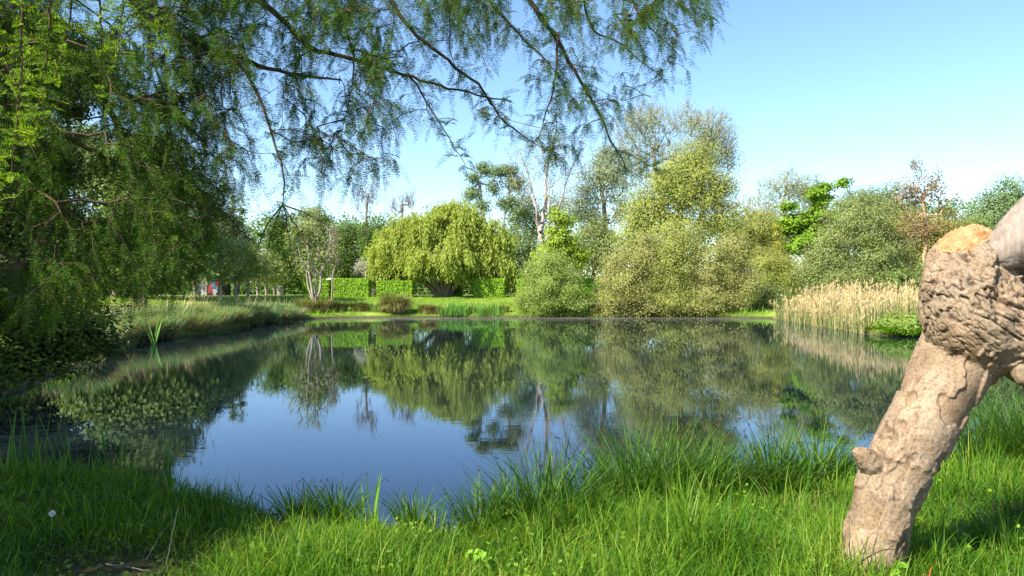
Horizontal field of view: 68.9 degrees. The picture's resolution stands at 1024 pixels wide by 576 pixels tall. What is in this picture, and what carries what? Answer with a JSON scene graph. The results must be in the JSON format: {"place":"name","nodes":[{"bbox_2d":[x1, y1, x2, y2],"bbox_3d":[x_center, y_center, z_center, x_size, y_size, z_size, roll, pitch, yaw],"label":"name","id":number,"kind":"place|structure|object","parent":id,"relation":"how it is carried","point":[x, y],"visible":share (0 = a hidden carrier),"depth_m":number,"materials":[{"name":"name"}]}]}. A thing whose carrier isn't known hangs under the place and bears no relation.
{"place":"outdoors","nodes":[
{"label":"outdoors","id":0,"kind":"place"},
{"bbox_2d":[0,317,1023,535],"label":"pond water","id":1,"kind":"structure","parent":0,"point":[427,398],"depth_m":14.10,"materials":[{"name":"blue liquid"}]},
{"bbox_2d":[87,312,887,363],"bbox_3d":[0.938,1.840,38.633,32.437,0.631,36.772,0,0,0],"label":"shore fringe","id":2,"kind":"object","parent":1,"relation":"on","point":[341,317],"visible":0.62,"depth_m":40.34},
{"bbox_2d":[769,279,918,333],"bbox_3d":[20.091,0.759,43.323,7.018,2.984,19.596,0,0,6],"label":"reed bed","id":3,"kind":"object","parent":1,"relation":"in","point":[878,302],"visible":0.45,"depth_m":40.24,"materials":[{"name":"plant"}]},
{"bbox_2d":[770,276,919,321],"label":"reed plumes","id":4,"kind":"object","parent":3,"relation":"attached to","point":[837,290],"visible":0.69,"depth_m":41.21,"materials":[{"name":"plant"}]},
{"bbox_2d":[0,291,1023,575],"bbox_3d":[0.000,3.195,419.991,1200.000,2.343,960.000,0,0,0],"label":"ground","id":5,"kind":"structure","parent":0,"point":[128,561],"depth_m":14.71,"materials":[{"name":"plant"}]},
{"bbox_2d":[0,405,37,483],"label":"flag iris","id":6,"kind":"object","parent":5,"relation":"on","point":[10,455],"visible":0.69,"depth_m":7.27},
{"bbox_2d":[0,485,45,535],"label":"nettle","id":7,"kind":"object","parent":5,"relation":"on","point":[21,500],"visible":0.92,"depth_m":5.56,"materials":[{"name":"green plant"}]},
{"bbox_2d":[19,398,63,482],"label":"flag iris","id":8,"kind":"object","parent":5,"relation":"on","point":[25,442],"visible":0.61,"depth_m":7.54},
{"bbox_2d":[30,430,77,487],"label":"flag iris","id":9,"kind":"object","parent":5,"relation":"on","point":[61,470],"visible":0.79,"depth_m":7.01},
{"bbox_2d":[0,8,117,291],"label":"broadleaf tree","id":10,"kind":"object","parent":5,"relation":"on","point":[69,169],"visible":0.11,"depth_m":51.23,"materials":[{"name":"green plant"}]},
{"bbox_2d":[0,262,145,402],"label":"hornbeam","id":11,"kind":"object","parent":5,"relation":"on","point":[18,361],"visible":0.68,"depth_m":13.12,"materials":[{"name":"green plant"}]},
{"bbox_2d":[38,412,107,483],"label":"flag iris","id":12,"kind":"object","parent":5,"relation":"on","point":[70,459],"visible":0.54,"depth_m":7.51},
{"bbox_2d":[51,481,102,523],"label":"nettle","id":13,"kind":"object","parent":5,"relation":"on","point":[82,499],"visible":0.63,"depth_m":5.89,"materials":[{"name":"green plant"}]},
{"bbox_2d":[94,424,135,480],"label":"flag iris","id":14,"kind":"object","parent":5,"relation":"on","point":[105,456],"visible":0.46,"depth_m":7.55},
{"bbox_2d":[102,479,146,512],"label":"nettle","id":15,"kind":"object","parent":5,"relation":"on","point":[104,496],"visible":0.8,"depth_m":6.08,"materials":[{"name":"green plant"}]},
{"bbox_2d":[47,116,204,297],"bbox_3d":[-31.893,-6.727,62.176,14.600,15.726,7.350,0,0,0],"label":"broadleaf tree","id":16,"kind":"object","parent":5,"relation":"on","point":[99,185],"visible":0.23,"depth_m":60.58,"materials":[{"name":"green plant"}]},
{"bbox_2d":[51,188,229,307],"bbox_3d":[-20.454,-1.999,41.116,9.892,7.338,5.720,0,0,0],"label":"broadleaf tree","id":17,"kind":"object","parent":5,"relation":"on","point":[212,272],"visible":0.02,"depth_m":40.69,"materials":[{"name":"green plant"}]},
{"bbox_2d":[66,203,226,297],"bbox_3d":[-29.992,-2.676,55.749,16.917,8.486,8.533,0,0,0],"label":"broadleaf tree","id":18,"kind":"object","parent":5,"relation":"on","point":[206,249],"depth_m":55.97,"materials":[{"name":"green plant"}]},
{"bbox_2d":[132,313,174,336],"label":"bank tussock","id":19,"kind":"object","parent":5,"relation":"on","point":[153,330],"visible":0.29,"depth_m":30.00,"materials":[{"name":"plant"}]},
{"bbox_2d":[136,312,187,336],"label":"bank tussock","id":20,"kind":"object","parent":5,"relation":"on","point":[174,331],"visible":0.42,"depth_m":30.81,"materials":[{"name":"plant"}]},
{"bbox_2d":[144,306,196,329],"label":"bank tussock","id":21,"kind":"object","parent":5,"relation":"on","point":[188,320],"visible":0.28,"depth_m":32.28,"materials":[{"name":"plant"}]},
{"bbox_2d":[167,309,216,329],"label":"bank tussock","id":22,"kind":"object","parent":5,"relation":"on","point":[197,324],"visible":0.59,"depth_m":33.51,"materials":[{"name":"plant"}]},
{"bbox_2d":[198,280,230,294],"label":"painted wall","id":23,"kind":"structure","parent":5,"relation":"on","point":[213,289],"depth_m":87.88,"materials":[{"name":"concrete"}]},
{"bbox_2d":[194,306,234,326],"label":"bank tussock","id":24,"kind":"object","parent":5,"relation":"on","point":[223,318],"visible":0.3,"depth_m":36.13,"materials":[{"name":"plant"}]},
{"bbox_2d":[190,191,260,294],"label":"yew","id":25,"kind":"object","parent":5,"relation":"on","point":[235,233],"visible":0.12,"depth_m":83.36,"materials":[{"name":"green plant"}]},
{"bbox_2d":[203,233,248,298],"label":"young tree","id":26,"kind":"object","parent":5,"relation":"on","point":[227,256],"visible":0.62,"depth_m":59.76,"materials":[{"name":"green plant"}]},
{"bbox_2d":[227,192,247,294],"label":"young tree","id":27,"kind":"object","parent":5,"relation":"on","point":[241,212],"visible":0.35,"depth_m":87.93,"materials":[{"name":"green plant"}]},
{"bbox_2d":[216,236,260,296],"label":"young tree","id":28,"kind":"object","parent":5,"relation":"on","point":[242,275],"visible":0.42,"depth_m":63.85,"materials":[{"name":"green plant"}]},
{"bbox_2d":[233,240,270,296],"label":"young tree","id":29,"kind":"object","parent":5,"relation":"on","point":[256,276],"visible":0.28,"depth_m":67.90,"materials":[{"name":"green plant"}]},
{"bbox_2d":[246,306,269,323],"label":"bank tussock","id":30,"kind":"object","parent":5,"relation":"on","point":[258,317],"visible":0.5,"depth_m":42.80,"materials":[{"name":"plant"}]},
{"bbox_2d":[249,244,276,295],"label":"young tree","id":31,"kind":"object","parent":5,"relation":"on","point":[262,277],"visible":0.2,"depth_m":73.87,"materials":[{"name":"green plant"}]},
{"bbox_2d":[261,251,283,294],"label":"young tree","id":32,"kind":"object","parent":5,"relation":"on","point":[272,265],"visible":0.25,"depth_m":79.89,"materials":[{"name":"green plant"}]},
{"bbox_2d":[263,253,291,294],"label":"young tree","id":33,"kind":"object","parent":5,"relation":"on","point":[278,279],"visible":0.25,"depth_m":83.79,"materials":[{"name":"green plant"}]},
{"bbox_2d":[258,212,305,294],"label":"woodland tree","id":34,"kind":"object","parent":5,"relation":"on","point":[295,282],"visible":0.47,"depth_m":94.88,"materials":[{"name":"green plant"}]},
{"bbox_2d":[255,474,347,523],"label":"sedge clump","id":35,"kind":"object","parent":5,"relation":"on","point":[288,510],"visible":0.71,"depth_m":6.26,"materials":[{"name":"plant"}]},
{"bbox_2d":[290,296,318,311],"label":"sedge tussock","id":36,"kind":"object","parent":5,"relation":"on","point":[306,304],"visible":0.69,"depth_m":53.80,"materials":[{"name":"plant"}]},
{"bbox_2d":[283,203,343,311],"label":"shoreline ash","id":37,"kind":"object","parent":5,"relation":"on","point":[312,293],"visible":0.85,"depth_m":54.92,"materials":[{"name":"green plant"}]},
{"bbox_2d":[280,202,350,281],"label":"woodland tree","id":38,"kind":"object","parent":5,"relation":"on","point":[323,230],"visible":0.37,"depth_m":91.18,"materials":[{"name":"green plant"}]},
{"bbox_2d":[301,279,331,296],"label":"clipped hedge","id":39,"kind":"object","parent":5,"relation":"on","point":[326,289],"visible":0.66,"depth_m":67.99,"materials":[{"name":"green plant"}]},
{"bbox_2d":[286,469,387,524],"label":"sedge clump","id":40,"kind":"object","parent":5,"relation":"on","point":[332,503],"visible":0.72,"depth_m":6.26,"materials":[{"name":"plant"}]},
{"bbox_2d":[320,222,357,300],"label":"fastigiate tree","id":41,"kind":"object","parent":5,"relation":"on","point":[334,250],"visible":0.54,"depth_m":57.95,"materials":[{"name":"green plant"}]},
{"bbox_2d":[324,217,363,278],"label":"woodland tree","id":42,"kind":"object","parent":5,"relation":"on","point":[348,236],"visible":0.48,"depth_m":98.89,"materials":[{"name":"green plant"}]},
{"bbox_2d":[333,278,371,296],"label":"clipped hedge","id":43,"kind":"object","parent":5,"relation":"on","point":[350,287],"visible":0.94,"depth_m":67.98,"materials":[{"name":"green plant"}]},
{"bbox_2d":[0,0,730,360],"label":"swamp cypress","id":44,"kind":"object","parent":5,"relation":"on","point":[46,40],"visible":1,"depth_m":6.14,"materials":[{"name":"green plant"}]},
{"bbox_2d":[358,222,372,275],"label":"ivy clad trunk","id":45,"kind":"object","parent":5,"relation":"on","point":[366,240],"visible":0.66,"depth_m":87.86,"materials":[{"name":"green plant"}]},
{"bbox_2d":[353,181,379,233],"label":"bare tree","id":46,"kind":"object","parent":5,"relation":"on","point":[368,197],"visible":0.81,"depth_m":89.93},
{"bbox_2d":[357,470,381,528],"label":"flag iris","id":47,"kind":"object","parent":5,"relation":"on","point":[375,501],"visible":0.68,"depth_m":6.11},
{"bbox_2d":[349,217,390,294],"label":"woodland tree","id":48,"kind":"object","parent":5,"relation":"on","point":[375,226],"visible":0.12,"depth_m":97.19,"materials":[{"name":"green plant"}]},
{"bbox_2d":[375,280,413,297],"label":"clipped hedge","id":49,"kind":"object","parent":5,"relation":"on","point":[383,287],"visible":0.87,"depth_m":67.98,"materials":[{"name":"green plant"}]},
{"bbox_2d":[373,289,416,312],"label":"sedge tussock","id":50,"kind":"object","parent":5,"relation":"on","point":[397,303],"visible":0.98,"depth_m":56.26,"materials":[{"name":"plant"}]},
{"bbox_2d":[382,184,416,215],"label":"bare tree","id":51,"kind":"object","parent":5,"relation":"on","point":[401,206],"visible":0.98,"depth_m":88.11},
{"bbox_2d":[378,479,462,532],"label":"sedge clump","id":52,"kind":"object","parent":5,"relation":"on","point":[413,513],"visible":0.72,"depth_m":6.13,"materials":[{"name":"plant"}]},
{"bbox_2d":[35,295,820,330],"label":"lawn grass","id":53,"kind":"structure","parent":5,"relation":"on","point":[373,296],"depth_m":60.05,"materials":[{"name":"plant"}]},
{"bbox_2d":[359,195,523,296],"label":"weeping willow","id":54,"kind":"object","parent":5,"relation":"on","point":[445,247],"visible":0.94,"depth_m":68.52,"materials":[{"name":"green plant"}]},
{"bbox_2d":[426,469,531,535],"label":"sedge clump","id":55,"kind":"object","parent":5,"relation":"on","point":[467,513],"visible":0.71,"depth_m":6.05,"materials":[{"name":"plant"}]},
{"bbox_2d":[472,277,505,297],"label":"clipped hedge","id":56,"kind":"object","parent":5,"relation":"on","point":[495,287],"visible":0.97,"depth_m":67.98,"materials":[{"name":"green plant"}]},
{"bbox_2d":[457,156,532,227],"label":"aspen","id":57,"kind":"object","parent":5,"relation":"on","point":[485,169],"visible":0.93,"depth_m":85.70,"materials":[{"name":"green plant"}]},
{"bbox_2d":[0,421,1023,575],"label":"grass","id":58,"kind":"structure","parent":5,"relation":"on","point":[719,546],"depth_m":5.17,"materials":[{"name":"plant"}]},
{"bbox_2d":[453,460,575,529],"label":"sedge clump","id":59,"kind":"object","parent":5,"relation":"on","point":[504,516],"visible":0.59,"depth_m":6.13,"materials":[{"name":"plant"}]},
{"bbox_2d":[495,220,544,294],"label":"silver willow","id":60,"kind":"object","parent":5,"relation":"on","point":[523,248],"visible":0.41,"depth_m":75.27,"materials":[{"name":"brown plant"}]},
{"bbox_2d":[69,192,997,294],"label":"distant wood","id":61,"kind":"object","parent":5,"relation":"on","point":[243,290],"visible":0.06,"depth_m":115.12,"materials":[{"name":"green plant"}]},
{"bbox_2d":[496,186,579,283],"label":"ash tree","id":62,"kind":"object","parent":5,"relation":"on","point":[524,214],"visible":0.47,"depth_m":91.40,"materials":[{"name":"green plant"}]},
{"bbox_2d":[454,417,633,524],"bbox_3d":[0.244,1.562,6.324,1.473,0.841,1.555,0,0,-16],"label":"sedge clump","id":63,"kind":"object","parent":5,"relation":"on","point":[546,478],"visible":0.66,"depth_m":6.31,"materials":[{"name":"plant"}]},
{"bbox_2d":[499,126,591,294],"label":"bare tree","id":64,"kind":"object","parent":5,"relation":"on","point":[538,223],"visible":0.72,"depth_m":79.85,"materials":[{"name":"white plant"}]},
{"bbox_2d":[506,246,597,316],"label":"osier bush","id":65,"kind":"object","parent":5,"relation":"on","point":[548,272],"visible":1,"depth_m":55.97,"materials":[{"name":"green plant"}]},
{"bbox_2d":[527,205,594,284],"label":"maple sapling","id":66,"kind":"object","parent":5,"relation":"on","point":[561,242],"visible":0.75,"depth_m":67.47,"materials":[{"name":"green plant"}]},
{"bbox_2d":[534,438,659,510],"bbox_3d":[0.719,1.666,6.611,1.127,0.634,1.278,0,0,0],"label":"sedge clump","id":67,"kind":"object","parent":5,"relation":"on","point":[592,483],"visible":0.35,"depth_m":6.54,"materials":[{"name":"plant"}]},
{"bbox_2d":[557,140,640,291],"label":"poplar","id":68,"kind":"object","parent":5,"relation":"on","point":[603,179],"visible":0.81,"depth_m":83.45,"materials":[{"name":"green plant"}]},
{"bbox_2d":[566,210,632,283],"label":"silver willow","id":69,"kind":"object","parent":5,"relation":"on","point":[595,243],"visible":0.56,"depth_m":77.26,"materials":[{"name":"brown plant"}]},
{"bbox_2d":[584,230,673,317],"bbox_3d":[9.108,-0.917,56.809,7.242,7.331,5.061,0,0,0],"label":"scrub willow","id":70,"kind":"object","parent":5,"relation":"on","point":[626,299],"visible":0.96,"depth_m":56.11,"materials":[{"name":"green plant"}]},
{"bbox_2d":[546,406,726,504],"bbox_3d":[1.061,1.537,6.763,1.779,0.893,1.724,0,0,0],"label":"sedge clump","id":71,"kind":"object","parent":5,"relation":"on","point":[627,471],"visible":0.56,"depth_m":6.63,"materials":[{"name":"plant"}]},
{"bbox_2d":[604,97,695,238],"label":"poplar","id":72,"kind":"object","parent":5,"relation":"on","point":[649,122],"visible":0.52,"depth_m":97.42,"materials":[{"name":"green plant"}]},
{"bbox_2d":[303,414,1023,547],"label":"tall grass","id":73,"kind":"structure","parent":5,"relation":"on","point":[449,526],"depth_m":6.45,"materials":[{"name":"plant"}]},
{"bbox_2d":[584,407,755,501],"bbox_3d":[1.370,1.538,6.850,1.737,0.892,1.929,0,0,0],"label":"sedge clump","id":74,"kind":"object","parent":5,"relation":"on","point":[698,458],"visible":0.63,"depth_m":6.79,"materials":[{"name":"plant"}]},
{"bbox_2d":[635,217,712,316],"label":"scrub willow","id":75,"kind":"object","parent":5,"relation":"on","point":[671,272],"visible":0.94,"depth_m":56.04,"materials":[{"name":"green plant"}]},
{"bbox_2d":[326,475,1023,575],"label":"clover","id":76,"kind":"object","parent":5,"relation":"on","point":[567,554],"visible":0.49,"depth_m":5.17,"materials":[{"name":"green plant"}]},
{"bbox_2d":[598,135,758,284],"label":"crack willow","id":77,"kind":"object","parent":5,"relation":"on","point":[654,208],"visible":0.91,"depth_m":66.12,"materials":[{"name":"green plant"}]},
{"bbox_2d":[626,412,772,499],"bbox_3d":[1.860,1.592,7.063,1.414,0.786,1.480,0,0,44],"label":"sedge clump","id":78,"kind":"object","parent":5,"relation":"on","point":[722,473],"visible":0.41,"depth_m":6.91,"materials":[{"name":"plant"}]},
{"bbox_2d":[666,99,752,293],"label":"poplar","id":79,"kind":"object","parent":5,"relation":"on","point":[717,135],"visible":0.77,"depth_m":99.29,"materials":[{"name":"green plant"}]},
{"bbox_2d":[671,227,777,316],"bbox_3d":[15.800,-0.965,56.794,8.468,7.372,5.782,0,0,0],"label":"scrub willow","id":80,"kind":"object","parent":5,"relation":"on","point":[728,276],"visible":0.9,"depth_m":56.00,"materials":[{"name":"green plant"}]},
{"bbox_2d":[678,416,818,498],"bbox_3d":[2.208,1.631,7.132,1.339,0.707,1.322,0,0,0],"label":"sedge clump","id":81,"kind":"object","parent":5,"relation":"on","point":[743,478],"visible":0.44,"depth_m":7.02,"materials":[{"name":"plant"}]},
{"bbox_2d":[717,191,781,278],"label":"birch","id":82,"kind":"object","parent":5,"relation":"on","point":[748,205],"visible":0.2,"depth_m":83.60,"materials":[{"name":"green plant"}]},
{"bbox_2d":[721,203,802,295],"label":"willow tree","id":83,"kind":"object","parent":5,"relation":"on","point":[768,229],"visible":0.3,"depth_m":75.29,"materials":[{"name":"green plant"}]},
{"bbox_2d":[745,278,797,309],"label":"scrub willow","id":84,"kind":"object","parent":5,"relation":"on","point":[775,293],"visible":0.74,"depth_m":57.50,"materials":[{"name":"green plant"}]},
{"bbox_2d":[743,243,809,297],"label":"scrub willow","id":85,"kind":"object","parent":5,"relation":"on","point":[778,261],"visible":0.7,"depth_m":63.21,"materials":[{"name":"green plant"}]},
{"bbox_2d":[768,220,787,261],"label":"ivy clad trunk","id":86,"kind":"object","parent":5,"relation":"on","point":[777,235],"visible":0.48,"depth_m":68.86,"materials":[{"name":"green plant"}]},
{"bbox_2d":[691,403,866,493],"bbox_3d":[2.565,1.574,7.293,1.613,0.822,1.766,0,0,0],"label":"sedge clump","id":87,"kind":"object","parent":5,"relation":"on","point":[783,466],"visible":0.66,"depth_m":7.12,"materials":[{"name":"plant"}]},
{"bbox_2d":[744,162,815,242],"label":"poplar","id":88,"kind":"object","parent":5,"relation":"on","point":[790,190],"visible":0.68,"depth_m":91.59,"materials":[{"name":"green plant"}]},
{"bbox_2d":[738,407,872,487],"bbox_3d":[3.035,1.607,7.510,1.505,0.758,1.534,0,0,41],"label":"sedge clump","id":89,"kind":"object","parent":5,"relation":"on","point":[839,466],"visible":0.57,"depth_m":7.42,"materials":[{"name":"plant"}]},
{"bbox_2d":[790,171,837,292],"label":"poplar","id":90,"kind":"object","parent":5,"relation":"on","point":[813,180],"visible":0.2,"depth_m":94.94,"materials":[{"name":"green plant"}]},
{"bbox_2d":[772,175,857,289],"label":"maple","id":91,"kind":"object","parent":5,"relation":"on","point":[795,223],"visible":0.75,"depth_m":69.53,"materials":[{"name":"green plant"}]},
{"bbox_2d":[775,293,917,333],"bbox_3d":[20.261,1.172,43.241,6.788,2.158,19.581,0,0,7],"label":"green reed growth","id":92,"kind":"object","parent":5,"relation":"on","point":[792,316],"visible":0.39,"depth_m":38.49,"materials":[{"name":"plant"}]},
{"bbox_2d":[782,187,929,296],"bbox_3d":[25.599,-2.982,55.964,10.686,9.281,6.804,0,0,0],"label":"willow tree","id":93,"kind":"object","parent":5,"relation":"on","point":[867,241],"visible":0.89,"depth_m":55.18,"materials":[{"name":"green plant"}]},
{"bbox_2d":[789,523,961,575],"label":"grass tuft","id":94,"kind":"object","parent":5,"relation":"on","point":[883,555],"visible":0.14,"depth_m":4.75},
{"bbox_2d":[827,175,926,292],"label":"willow tree","id":95,"kind":"object","parent":5,"relation":"on","point":[883,193],"visible":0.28,"depth_m":77.21,"materials":[{"name":"green plant"}]},
{"bbox_2d":[869,309,905,327],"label":"leafy bush","id":96,"kind":"object","parent":5,"relation":"on","point":[890,319],"visible":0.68,"depth_m":33.56,"materials":[{"name":"green plant"}]},
{"bbox_2d":[873,254,926,295],"bbox_3d":[24.219,-0.192,44.022,5.352,3.860,3.024,0,0,0],"label":"hazel","id":97,"kind":"object","parent":5,"relation":"on","point":[899,277],"visible":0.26,"depth_m":43.76,"materials":[{"name":"green plant"}]},
{"bbox_2d":[891,309,921,336],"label":"leafy bush","id":98,"kind":"object","parent":5,"relation":"on","point":[909,321],"visible":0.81,"depth_m":32.36,"materials":[{"name":"green plant"}]},
{"bbox_2d":[878,204,976,286],"bbox_3d":[32.290,-2.934,57.853,9.106,8.147,6.095,0,0,0],"label":"hawthorn","id":99,"kind":"object","parent":5,"relation":"on","point":[933,239],"visible":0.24,"depth_m":57.11,"materials":[{"name":"green plant"}]},
{"bbox_2d":[887,155,969,262],"bbox_3d":[27.797,-3.786,50.045,5.269,10.337,3.152,0,0,14],"label":"rowan","id":100,"kind":"object","parent":5,"relation":"on","point":[913,190],"visible":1,"depth_m":49.89,"materials":[{"name":"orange plant"}]},
{"bbox_2d":[837,196,1023,575],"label":"broken tree","id":101,"kind":"object","parent":5,"relation":"on","point":[968,351],"visible":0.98,"depth_m":4.58,"materials":[{"name":"brown plant"}]},
{"bbox_2d":[933,204,999,229],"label":"ash tree","id":102,"kind":"object","parent":5,"relation":"on","point":[979,221],"visible":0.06,"depth_m":61.37,"materials":[{"name":"green plant"}]},
{"bbox_2d":[932,488,1023,559],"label":"sedge clump","id":103,"kind":"object","parent":5,"relation":"on","point":[1005,537],"visible":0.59,"depth_m":5.26,"materials":[{"name":"plant"}]},
{"bbox_2d":[942,415,1021,463],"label":"sedge clump","id":104,"kind":"object","parent":5,"relation":"on","point":[963,446],"visible":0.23,"depth_m":8.11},
{"bbox_2d":[954,167,1023,229],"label":"ash tree","id":105,"kind":"object","parent":5,"relation":"on","point":[1002,204],"visible":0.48,"depth_m":65.32,"materials":[{"name":"green plant"}]},
{"bbox_2d":[955,381,1023,461],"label":"sedge clump","id":106,"kind":"object","parent":5,"relation":"on","point":[992,420],"visible":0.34,"depth_m":8.23,"materials":[{"name":"plant"}]},
{"bbox_2d":[966,384,1023,455],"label":"sedge clump","id":107,"kind":"object","parent":5,"relation":"on","point":[999,417],"visible":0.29,"depth_m":8.52,"materials":[{"name":"plant"}]},
{"bbox_2d":[971,385,1023,461],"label":"sedge clump","id":108,"kind":"object","parent":5,"relation":"on","point":[1013,432],"visible":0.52,"depth_m":8.28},
{"bbox_2d":[18,0,1023,290],"label":"sky","id":109,"kind":"structure","parent":0,"point":[855,89],"materials":[{"name":"blue"}]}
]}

